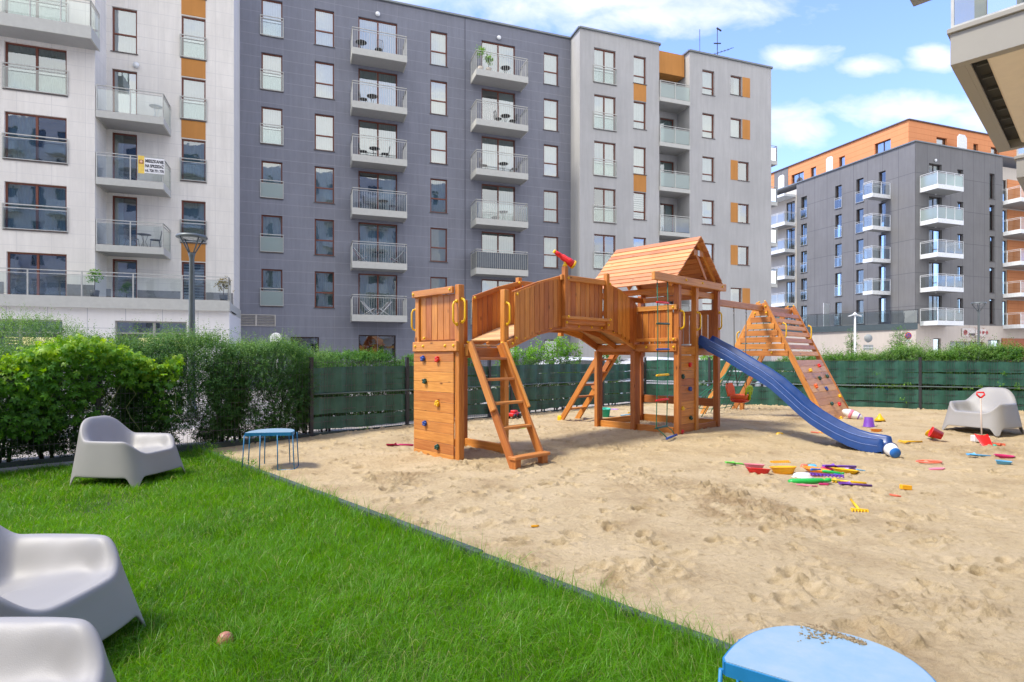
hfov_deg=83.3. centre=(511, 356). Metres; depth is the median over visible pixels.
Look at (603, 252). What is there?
window
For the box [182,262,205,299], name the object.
window
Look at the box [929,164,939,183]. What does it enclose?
window
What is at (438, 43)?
window
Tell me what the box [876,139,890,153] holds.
window
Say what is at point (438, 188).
window
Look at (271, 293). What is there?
window
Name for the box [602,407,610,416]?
toy bucket
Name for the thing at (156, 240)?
bistro chair
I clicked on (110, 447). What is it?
armchair
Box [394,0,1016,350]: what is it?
sky
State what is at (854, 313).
twin lamp
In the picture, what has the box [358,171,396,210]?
window
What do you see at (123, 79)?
window
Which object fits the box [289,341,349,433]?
yew bush
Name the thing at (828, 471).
plastic toy
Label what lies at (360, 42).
bistro table
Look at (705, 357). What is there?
laurel shrub
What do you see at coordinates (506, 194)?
window
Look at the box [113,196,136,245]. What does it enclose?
window
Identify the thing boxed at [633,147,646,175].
window
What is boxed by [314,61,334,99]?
window
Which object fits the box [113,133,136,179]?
window
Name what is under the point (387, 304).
deck chair
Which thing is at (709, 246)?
window
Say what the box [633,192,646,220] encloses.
window
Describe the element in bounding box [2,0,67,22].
window
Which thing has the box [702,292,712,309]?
window
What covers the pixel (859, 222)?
window
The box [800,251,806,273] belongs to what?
window
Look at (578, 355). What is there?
laurel shrub
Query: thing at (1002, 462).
sand mould
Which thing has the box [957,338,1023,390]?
hedge bush
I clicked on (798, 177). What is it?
window
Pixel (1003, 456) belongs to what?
sand mould
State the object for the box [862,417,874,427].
toy bucket
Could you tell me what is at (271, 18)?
window
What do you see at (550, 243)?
window
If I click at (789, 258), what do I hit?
window
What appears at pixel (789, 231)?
window
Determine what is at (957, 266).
window
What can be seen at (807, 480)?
plastic toy
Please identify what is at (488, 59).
potted plant
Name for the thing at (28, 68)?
window
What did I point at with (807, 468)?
sand mould
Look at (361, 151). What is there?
bistro chair
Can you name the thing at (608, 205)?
window
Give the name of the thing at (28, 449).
yew bush
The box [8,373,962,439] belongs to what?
ground
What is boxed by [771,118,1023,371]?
apartment building
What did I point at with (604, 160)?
window
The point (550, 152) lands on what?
window
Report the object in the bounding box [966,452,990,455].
toy shovel
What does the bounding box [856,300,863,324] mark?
window
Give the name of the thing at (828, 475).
toy rake
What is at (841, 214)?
window
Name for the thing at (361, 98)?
bistro chair
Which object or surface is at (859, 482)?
toy rake
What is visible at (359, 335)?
window
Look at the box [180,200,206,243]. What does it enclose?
window
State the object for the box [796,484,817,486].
plastic toy
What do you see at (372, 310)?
deck chair
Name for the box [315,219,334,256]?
window
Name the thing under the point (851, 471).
sand mould
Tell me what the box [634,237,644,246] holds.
window
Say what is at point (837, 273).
window
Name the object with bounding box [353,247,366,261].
deck chair
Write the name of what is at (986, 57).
building
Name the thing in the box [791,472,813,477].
sand mould
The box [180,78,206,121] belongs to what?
window
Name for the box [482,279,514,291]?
window
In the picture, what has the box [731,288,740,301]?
window
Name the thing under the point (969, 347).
hedge bush
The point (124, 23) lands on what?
window
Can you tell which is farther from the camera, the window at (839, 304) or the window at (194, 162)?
the window at (839, 304)
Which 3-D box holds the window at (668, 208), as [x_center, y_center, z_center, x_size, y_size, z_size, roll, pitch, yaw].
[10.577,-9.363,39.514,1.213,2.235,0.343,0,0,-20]
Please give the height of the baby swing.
1.880 m
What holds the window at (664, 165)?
in the apartment building at (666, 146)
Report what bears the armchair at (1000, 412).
on the sand
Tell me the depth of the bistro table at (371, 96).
32.15 m
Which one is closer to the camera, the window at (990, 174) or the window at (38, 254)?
the window at (38, 254)
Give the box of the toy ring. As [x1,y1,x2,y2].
[916,460,941,463]
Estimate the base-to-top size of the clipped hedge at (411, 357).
1.687 m
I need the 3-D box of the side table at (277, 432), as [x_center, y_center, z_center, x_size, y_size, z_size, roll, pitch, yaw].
[-2.944,1.132,7.091,0.607,0.455,0.437,0,0,-8]
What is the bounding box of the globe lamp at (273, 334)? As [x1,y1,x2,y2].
[270,333,281,413]
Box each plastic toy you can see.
[788,478,830,483]
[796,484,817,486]
[822,470,843,473]
[928,467,944,469]
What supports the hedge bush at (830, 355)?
on the hedge bed
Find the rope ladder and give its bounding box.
[654,280,677,439]
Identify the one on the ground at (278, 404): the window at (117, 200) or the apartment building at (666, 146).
the apartment building at (666, 146)
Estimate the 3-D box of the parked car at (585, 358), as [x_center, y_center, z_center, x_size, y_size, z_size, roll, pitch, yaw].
[1.816,0.730,18.500,4.300,1.500,1.829,0,0,-24]
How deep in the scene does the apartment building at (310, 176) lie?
33.17 m
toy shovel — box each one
[386,442,413,445]
[725,461,743,464]
[822,463,856,467]
[838,481,871,486]
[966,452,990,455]
[974,392,992,445]
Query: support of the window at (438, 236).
in the apartment building at (310, 176)
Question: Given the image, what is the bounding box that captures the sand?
[213,402,1023,681]
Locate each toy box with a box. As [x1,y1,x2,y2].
[899,484,911,489]
[970,435,989,441]
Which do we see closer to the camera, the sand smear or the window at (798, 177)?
the sand smear
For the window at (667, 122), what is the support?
in the apartment building at (666, 146)
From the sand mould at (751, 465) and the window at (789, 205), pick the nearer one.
the sand mould at (751, 465)
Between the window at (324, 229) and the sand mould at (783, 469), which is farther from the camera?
the window at (324, 229)
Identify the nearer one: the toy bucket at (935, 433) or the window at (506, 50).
the toy bucket at (935, 433)
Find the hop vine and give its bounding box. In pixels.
[0,332,184,444]
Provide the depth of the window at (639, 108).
37.39 m
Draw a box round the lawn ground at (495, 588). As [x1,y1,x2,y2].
[1,453,731,681]
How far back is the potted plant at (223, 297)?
25.98 m
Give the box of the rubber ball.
[216,631,233,646]
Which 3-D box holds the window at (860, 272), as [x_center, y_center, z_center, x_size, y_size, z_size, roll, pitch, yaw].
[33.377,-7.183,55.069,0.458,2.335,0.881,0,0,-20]
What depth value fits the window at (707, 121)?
39.17 m
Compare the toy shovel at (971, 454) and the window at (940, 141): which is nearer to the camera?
the toy shovel at (971, 454)
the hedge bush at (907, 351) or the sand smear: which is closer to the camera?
the sand smear
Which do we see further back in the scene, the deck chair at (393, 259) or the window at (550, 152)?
the window at (550, 152)
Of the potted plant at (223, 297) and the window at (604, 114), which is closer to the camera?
the potted plant at (223, 297)
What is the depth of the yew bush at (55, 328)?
10.13 m
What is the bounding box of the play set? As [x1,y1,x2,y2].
[411,236,892,469]
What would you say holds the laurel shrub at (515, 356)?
on the hedge bed
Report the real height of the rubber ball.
0.076 m
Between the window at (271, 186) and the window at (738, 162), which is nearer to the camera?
the window at (271, 186)
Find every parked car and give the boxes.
[534,356,629,400]
[617,356,704,384]
[699,358,764,385]
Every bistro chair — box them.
[124,228,139,245]
[150,231,161,246]
[358,89,367,101]
[358,143,366,154]
[362,195,371,208]
[479,157,487,168]
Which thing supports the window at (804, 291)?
in the apartment building at (860, 190)
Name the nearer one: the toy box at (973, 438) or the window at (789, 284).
the toy box at (973, 438)
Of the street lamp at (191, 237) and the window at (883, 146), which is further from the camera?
the window at (883, 146)
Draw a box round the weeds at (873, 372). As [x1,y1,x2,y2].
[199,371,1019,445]
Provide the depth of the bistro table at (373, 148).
32.16 m
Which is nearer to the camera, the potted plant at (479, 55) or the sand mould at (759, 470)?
the sand mould at (759, 470)
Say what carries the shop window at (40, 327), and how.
in the apartment building at (84, 84)
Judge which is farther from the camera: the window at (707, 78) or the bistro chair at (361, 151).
the window at (707, 78)
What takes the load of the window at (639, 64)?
in the apartment building at (666, 146)
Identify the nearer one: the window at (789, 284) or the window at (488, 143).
the window at (488, 143)
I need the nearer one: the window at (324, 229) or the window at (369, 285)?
the window at (324, 229)
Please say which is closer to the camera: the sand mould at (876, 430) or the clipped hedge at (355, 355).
the sand mould at (876, 430)
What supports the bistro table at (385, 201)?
on the apartment building at (310, 176)
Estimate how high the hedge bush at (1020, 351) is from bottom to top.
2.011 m
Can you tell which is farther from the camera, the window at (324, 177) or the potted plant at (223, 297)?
the window at (324, 177)
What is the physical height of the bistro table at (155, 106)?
0.704 m
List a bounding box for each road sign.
[863,334,872,349]
[905,332,911,341]
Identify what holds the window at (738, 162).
in the apartment building at (666, 146)
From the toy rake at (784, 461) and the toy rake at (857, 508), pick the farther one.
the toy rake at (784, 461)
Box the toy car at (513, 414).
[509,410,521,418]
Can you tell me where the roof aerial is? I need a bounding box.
[714,27,733,54]
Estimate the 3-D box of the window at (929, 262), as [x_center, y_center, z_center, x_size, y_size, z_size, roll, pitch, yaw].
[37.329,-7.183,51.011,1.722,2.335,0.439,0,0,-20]
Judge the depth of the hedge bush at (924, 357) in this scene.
14.18 m
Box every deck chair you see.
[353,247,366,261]
[361,301,375,314]
[377,301,391,314]
[391,250,404,262]
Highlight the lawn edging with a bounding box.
[201,447,731,657]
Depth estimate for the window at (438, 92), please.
34.28 m
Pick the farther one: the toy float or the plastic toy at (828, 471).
the toy float
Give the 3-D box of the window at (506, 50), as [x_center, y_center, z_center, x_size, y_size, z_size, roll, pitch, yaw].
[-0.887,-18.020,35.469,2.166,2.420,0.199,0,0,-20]
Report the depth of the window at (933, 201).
51.20 m
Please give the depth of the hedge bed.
10.05 m
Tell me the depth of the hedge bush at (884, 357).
14.58 m
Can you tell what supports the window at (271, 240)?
in the apartment building at (310, 176)
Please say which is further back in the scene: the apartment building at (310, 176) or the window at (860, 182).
the window at (860, 182)
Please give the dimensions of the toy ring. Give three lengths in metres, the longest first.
0.284 x 0.284 x 0.024 m
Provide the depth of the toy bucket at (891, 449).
7.74 m
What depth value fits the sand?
4.91 m
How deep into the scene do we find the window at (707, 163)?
39.17 m
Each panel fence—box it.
[0,357,313,467]
[314,357,645,435]
[644,357,1023,410]
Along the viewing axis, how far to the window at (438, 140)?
34.28 m
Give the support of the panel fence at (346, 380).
on the ground at (278, 404)
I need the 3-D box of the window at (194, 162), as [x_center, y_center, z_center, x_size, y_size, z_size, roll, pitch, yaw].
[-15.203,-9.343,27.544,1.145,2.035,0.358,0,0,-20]
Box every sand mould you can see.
[743,463,763,467]
[746,467,770,473]
[769,466,796,473]
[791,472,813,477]
[802,466,828,473]
[831,467,858,473]
[870,429,881,431]
[874,414,885,420]
[994,454,1014,457]
[996,460,1011,464]
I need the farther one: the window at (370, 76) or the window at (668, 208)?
the window at (668, 208)
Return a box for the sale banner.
[138,155,164,174]
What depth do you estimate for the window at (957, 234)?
52.29 m
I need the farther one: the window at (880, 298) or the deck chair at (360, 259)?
the window at (880, 298)
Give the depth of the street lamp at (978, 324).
29.96 m
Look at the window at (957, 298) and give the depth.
52.29 m
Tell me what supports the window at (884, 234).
in the apartment building at (860, 190)
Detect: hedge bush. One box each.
[775,350,832,386]
[796,343,861,400]
[824,346,893,401]
[850,346,912,402]
[877,335,934,403]
[894,337,955,403]
[916,343,982,403]
[937,328,1005,390]
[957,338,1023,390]
[976,333,1023,404]
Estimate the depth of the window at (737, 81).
39.98 m
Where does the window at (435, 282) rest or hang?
in the apartment building at (310, 176)
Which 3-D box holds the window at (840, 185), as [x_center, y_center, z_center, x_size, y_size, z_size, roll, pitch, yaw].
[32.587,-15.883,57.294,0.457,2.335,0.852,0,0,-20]
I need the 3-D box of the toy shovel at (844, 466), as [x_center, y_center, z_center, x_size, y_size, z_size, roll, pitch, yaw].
[3.897,1.290,6.846,0.400,0.054,0.103,1,-6,-4]
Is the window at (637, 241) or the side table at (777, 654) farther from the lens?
the window at (637, 241)
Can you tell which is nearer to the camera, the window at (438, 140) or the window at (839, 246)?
the window at (438, 140)
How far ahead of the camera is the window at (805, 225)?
61.44 m
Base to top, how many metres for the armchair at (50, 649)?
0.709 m
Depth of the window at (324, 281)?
32.12 m
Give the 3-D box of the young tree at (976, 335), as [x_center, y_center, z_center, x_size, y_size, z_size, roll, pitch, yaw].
[32.209,-0.386,39.969,1.600,3.673,1.586,0,0,0]
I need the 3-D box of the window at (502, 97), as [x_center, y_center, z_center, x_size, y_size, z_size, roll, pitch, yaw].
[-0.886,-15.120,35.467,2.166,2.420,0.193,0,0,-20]
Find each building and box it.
[0,0,240,392]
[240,0,570,384]
[570,26,776,361]
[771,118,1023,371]
[910,0,1023,191]
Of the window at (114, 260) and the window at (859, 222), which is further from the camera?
the window at (859, 222)
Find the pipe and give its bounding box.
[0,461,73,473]
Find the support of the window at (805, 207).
in the apartment building at (860, 190)
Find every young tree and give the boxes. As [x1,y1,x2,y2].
[844,328,858,354]
[887,326,913,349]
[963,325,987,345]
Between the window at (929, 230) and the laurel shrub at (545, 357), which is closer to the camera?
the laurel shrub at (545, 357)
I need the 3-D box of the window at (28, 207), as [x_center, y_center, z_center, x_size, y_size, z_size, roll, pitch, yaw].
[-19.996,-6.263,24.251,2.266,2.015,0.356,0,0,-20]
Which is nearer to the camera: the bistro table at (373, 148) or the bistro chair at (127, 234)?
the bistro chair at (127, 234)
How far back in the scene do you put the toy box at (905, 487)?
5.82 m
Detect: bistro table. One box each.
[137,233,150,245]
[149,104,161,116]
[356,39,366,47]
[367,94,377,102]
[369,146,379,155]
[378,200,387,208]
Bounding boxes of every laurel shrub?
[493,347,521,414]
[510,339,537,412]
[521,335,552,411]
[544,334,575,409]
[556,336,582,408]
[602,344,621,404]
[699,355,724,397]
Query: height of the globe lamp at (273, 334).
2.018 m
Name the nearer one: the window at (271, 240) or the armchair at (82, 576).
the armchair at (82, 576)
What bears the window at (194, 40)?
in the apartment building at (84, 84)
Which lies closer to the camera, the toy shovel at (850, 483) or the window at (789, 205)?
the toy shovel at (850, 483)
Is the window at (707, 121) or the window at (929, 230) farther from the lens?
the window at (929, 230)
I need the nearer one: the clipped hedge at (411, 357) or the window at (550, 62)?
the clipped hedge at (411, 357)
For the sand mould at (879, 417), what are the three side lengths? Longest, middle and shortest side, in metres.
0.204 x 0.197 x 0.150 m
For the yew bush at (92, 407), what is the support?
on the hedge bed
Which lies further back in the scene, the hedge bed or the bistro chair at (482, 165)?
the bistro chair at (482, 165)
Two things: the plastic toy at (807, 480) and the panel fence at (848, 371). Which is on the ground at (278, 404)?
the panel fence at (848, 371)
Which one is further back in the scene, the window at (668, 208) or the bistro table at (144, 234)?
the window at (668, 208)
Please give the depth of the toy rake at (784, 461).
6.92 m
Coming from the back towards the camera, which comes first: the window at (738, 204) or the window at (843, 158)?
the window at (843, 158)
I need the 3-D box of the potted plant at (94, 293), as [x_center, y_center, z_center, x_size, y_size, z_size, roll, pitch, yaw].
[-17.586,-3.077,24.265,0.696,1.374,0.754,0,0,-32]
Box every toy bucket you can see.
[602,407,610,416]
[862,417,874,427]
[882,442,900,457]
[928,427,943,438]
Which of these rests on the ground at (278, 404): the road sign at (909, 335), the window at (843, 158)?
the road sign at (909, 335)
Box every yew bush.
[0,296,93,420]
[0,318,177,458]
[0,324,78,462]
[109,318,256,446]
[204,328,326,439]
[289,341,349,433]
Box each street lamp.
[176,233,207,418]
[971,302,986,359]
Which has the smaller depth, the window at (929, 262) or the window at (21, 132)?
the window at (21, 132)
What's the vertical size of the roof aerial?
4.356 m
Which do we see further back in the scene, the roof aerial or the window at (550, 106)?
the roof aerial
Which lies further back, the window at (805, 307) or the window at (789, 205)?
the window at (789, 205)
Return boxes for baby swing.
[726,308,752,402]
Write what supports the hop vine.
attached to the panel fence at (17, 463)
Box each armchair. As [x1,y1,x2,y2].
[0,525,146,640]
[0,617,116,681]
[69,416,184,486]
[942,387,1022,436]
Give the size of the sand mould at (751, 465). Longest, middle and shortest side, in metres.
0.254 x 0.114 x 0.061 m
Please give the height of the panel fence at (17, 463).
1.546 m
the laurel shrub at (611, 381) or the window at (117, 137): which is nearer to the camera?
the laurel shrub at (611, 381)
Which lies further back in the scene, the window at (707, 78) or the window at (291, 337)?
the window at (707, 78)
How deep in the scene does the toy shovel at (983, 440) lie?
8.58 m
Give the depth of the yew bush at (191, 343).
8.48 m
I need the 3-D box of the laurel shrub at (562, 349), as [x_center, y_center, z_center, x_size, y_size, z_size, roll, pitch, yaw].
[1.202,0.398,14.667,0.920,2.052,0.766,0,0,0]
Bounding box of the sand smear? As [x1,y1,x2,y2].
[798,623,866,644]
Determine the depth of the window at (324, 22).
32.13 m
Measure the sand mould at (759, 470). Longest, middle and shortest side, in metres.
0.276 x 0.138 x 0.066 m
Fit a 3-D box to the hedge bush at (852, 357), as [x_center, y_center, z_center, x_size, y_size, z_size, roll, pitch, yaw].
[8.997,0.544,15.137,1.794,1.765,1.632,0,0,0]
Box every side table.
[242,428,298,469]
[718,626,935,681]
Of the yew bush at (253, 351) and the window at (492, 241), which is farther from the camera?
the window at (492, 241)
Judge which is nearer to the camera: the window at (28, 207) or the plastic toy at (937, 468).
the plastic toy at (937, 468)
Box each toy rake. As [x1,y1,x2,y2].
[770,460,790,462]
[810,472,843,477]
[832,478,866,483]
[849,498,868,511]
[897,440,922,443]
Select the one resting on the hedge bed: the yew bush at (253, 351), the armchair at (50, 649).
the yew bush at (253, 351)
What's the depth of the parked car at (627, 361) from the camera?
20.47 m
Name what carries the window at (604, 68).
in the apartment building at (666, 146)
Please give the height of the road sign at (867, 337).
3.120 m
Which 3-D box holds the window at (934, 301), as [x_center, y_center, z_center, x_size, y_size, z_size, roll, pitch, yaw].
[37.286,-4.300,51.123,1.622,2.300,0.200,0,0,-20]
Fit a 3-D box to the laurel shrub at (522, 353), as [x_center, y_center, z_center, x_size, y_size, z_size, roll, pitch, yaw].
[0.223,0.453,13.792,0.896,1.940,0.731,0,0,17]
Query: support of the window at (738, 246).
in the apartment building at (666, 146)
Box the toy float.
[842,409,862,418]
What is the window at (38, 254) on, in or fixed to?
in the apartment building at (84, 84)
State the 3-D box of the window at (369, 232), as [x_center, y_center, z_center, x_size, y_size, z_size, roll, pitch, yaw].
[-7.707,-6.420,33.050,2.177,2.420,0.202,0,0,-20]
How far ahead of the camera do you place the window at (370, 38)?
33.07 m
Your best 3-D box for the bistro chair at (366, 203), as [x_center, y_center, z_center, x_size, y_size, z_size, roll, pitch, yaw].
[-8.047,-8.504,32.062,0.484,0.892,0.421,0,0,-27]
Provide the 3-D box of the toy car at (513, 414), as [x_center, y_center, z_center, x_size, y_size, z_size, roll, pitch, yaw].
[0.045,1.202,12.097,0.200,0.175,0.290,0,0,30]
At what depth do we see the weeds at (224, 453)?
7.61 m
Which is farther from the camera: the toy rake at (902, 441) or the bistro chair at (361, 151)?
the bistro chair at (361, 151)
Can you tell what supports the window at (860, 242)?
in the apartment building at (860, 190)
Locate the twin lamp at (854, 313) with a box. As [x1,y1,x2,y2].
[848,312,861,353]
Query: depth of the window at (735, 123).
39.96 m
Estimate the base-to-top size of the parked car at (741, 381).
1.500 m
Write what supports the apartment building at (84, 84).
on the ground at (278, 404)
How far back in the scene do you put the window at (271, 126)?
31.21 m
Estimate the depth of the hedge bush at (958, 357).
13.98 m
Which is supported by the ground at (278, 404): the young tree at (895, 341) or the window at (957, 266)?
the young tree at (895, 341)
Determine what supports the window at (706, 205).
in the apartment building at (666, 146)
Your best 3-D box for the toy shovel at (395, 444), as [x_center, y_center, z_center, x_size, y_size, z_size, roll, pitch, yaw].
[-1.689,1.315,8.693,0.400,0.054,0.103,1,-8,-5]
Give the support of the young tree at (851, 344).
on the ground at (278, 404)
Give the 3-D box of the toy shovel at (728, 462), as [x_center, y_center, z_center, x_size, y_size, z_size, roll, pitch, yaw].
[2.824,1.324,7.189,0.320,0.043,0.082,5,-2,-4]
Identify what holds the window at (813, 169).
in the apartment building at (860, 190)
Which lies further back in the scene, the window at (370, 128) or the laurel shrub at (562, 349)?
the window at (370, 128)
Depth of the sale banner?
25.53 m
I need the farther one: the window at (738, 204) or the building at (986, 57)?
the window at (738, 204)
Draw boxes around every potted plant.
[86,268,103,296]
[213,276,234,300]
[475,46,486,68]
[483,54,493,70]
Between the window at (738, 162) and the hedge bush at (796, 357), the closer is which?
the hedge bush at (796, 357)
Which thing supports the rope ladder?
hanging from the play set
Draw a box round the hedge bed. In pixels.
[1,402,629,462]
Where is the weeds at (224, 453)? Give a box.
[198,440,255,468]
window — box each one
[0,319,61,352]
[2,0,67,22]
[2,42,67,96]
[2,112,67,164]
[2,182,67,233]
[8,252,66,295]
[110,7,137,54]
[113,69,136,113]
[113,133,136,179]
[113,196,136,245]
[113,259,136,297]
[116,321,186,378]
[180,16,206,61]
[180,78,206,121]
[180,139,206,182]
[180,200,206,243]
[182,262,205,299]
[260,0,283,38]
[260,53,283,92]
[260,107,283,145]
[260,161,283,199]
[260,215,283,253]
[260,269,283,306]
[291,337,318,361]
[314,9,334,47]
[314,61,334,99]
[314,114,334,151]
[314,166,333,203]
[314,271,334,308]
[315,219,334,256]
[358,17,396,53]
[358,68,396,105]
[358,120,396,158]
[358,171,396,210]
[358,222,396,262]
[358,273,396,314]
[359,335,394,363]
[430,31,447,67]
[430,80,447,115]
[430,129,447,164]
[430,178,447,213]
[430,228,447,262]
[430,277,446,294]
[482,41,514,74]
[482,89,514,122]
[482,136,514,171]
[482,184,514,220]
[482,232,514,269]
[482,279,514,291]
[543,53,558,86]
[543,99,558,131]
[543,145,558,177]
[543,190,557,222]
[544,236,558,268]
[593,48,616,85]
[593,95,616,131]
[593,141,616,177]
[593,188,616,223]
[593,234,614,269]
[633,56,646,85]
[633,101,646,130]
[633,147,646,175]
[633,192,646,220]
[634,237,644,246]
[660,118,672,142]
[660,161,672,187]
[660,204,672,231]
[702,70,713,95]
[702,113,714,139]
[702,157,714,182]
[702,200,714,225]
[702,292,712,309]
[705,243,712,260]
[730,76,742,96]
[730,118,742,138]
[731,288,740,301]
[738,162,749,181]
[738,204,749,223]
[738,246,749,265]
[787,201,794,221]
[787,228,793,248]
[787,254,794,275]
[787,281,794,302]
[793,172,803,182]
[800,196,806,218]
[800,224,806,246]
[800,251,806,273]
[800,278,806,300]
[801,306,806,326]
[812,167,815,176]
[834,185,841,209]
[834,214,841,238]
[834,244,841,267]
[834,273,841,296]
[834,302,841,325]
[840,156,844,166]
[855,178,863,203]
[855,209,863,233]
[855,239,862,263]
[855,270,862,293]
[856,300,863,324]
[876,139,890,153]
[880,234,885,258]
[880,298,885,322]
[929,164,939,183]
[929,197,939,218]
[929,230,939,252]
[929,262,939,286]
[929,295,939,320]
[937,138,944,144]
[957,234,960,248]
[957,266,962,281]
[957,298,962,313]
[989,174,995,199]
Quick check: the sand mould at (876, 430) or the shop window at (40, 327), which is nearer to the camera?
the sand mould at (876, 430)
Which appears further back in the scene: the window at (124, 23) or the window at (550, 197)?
the window at (550, 197)
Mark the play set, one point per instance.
(507, 317)
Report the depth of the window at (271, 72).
31.21 m
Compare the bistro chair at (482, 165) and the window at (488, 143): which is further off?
the window at (488, 143)
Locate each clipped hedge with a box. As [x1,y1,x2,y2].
[317,345,404,416]
[397,352,482,410]

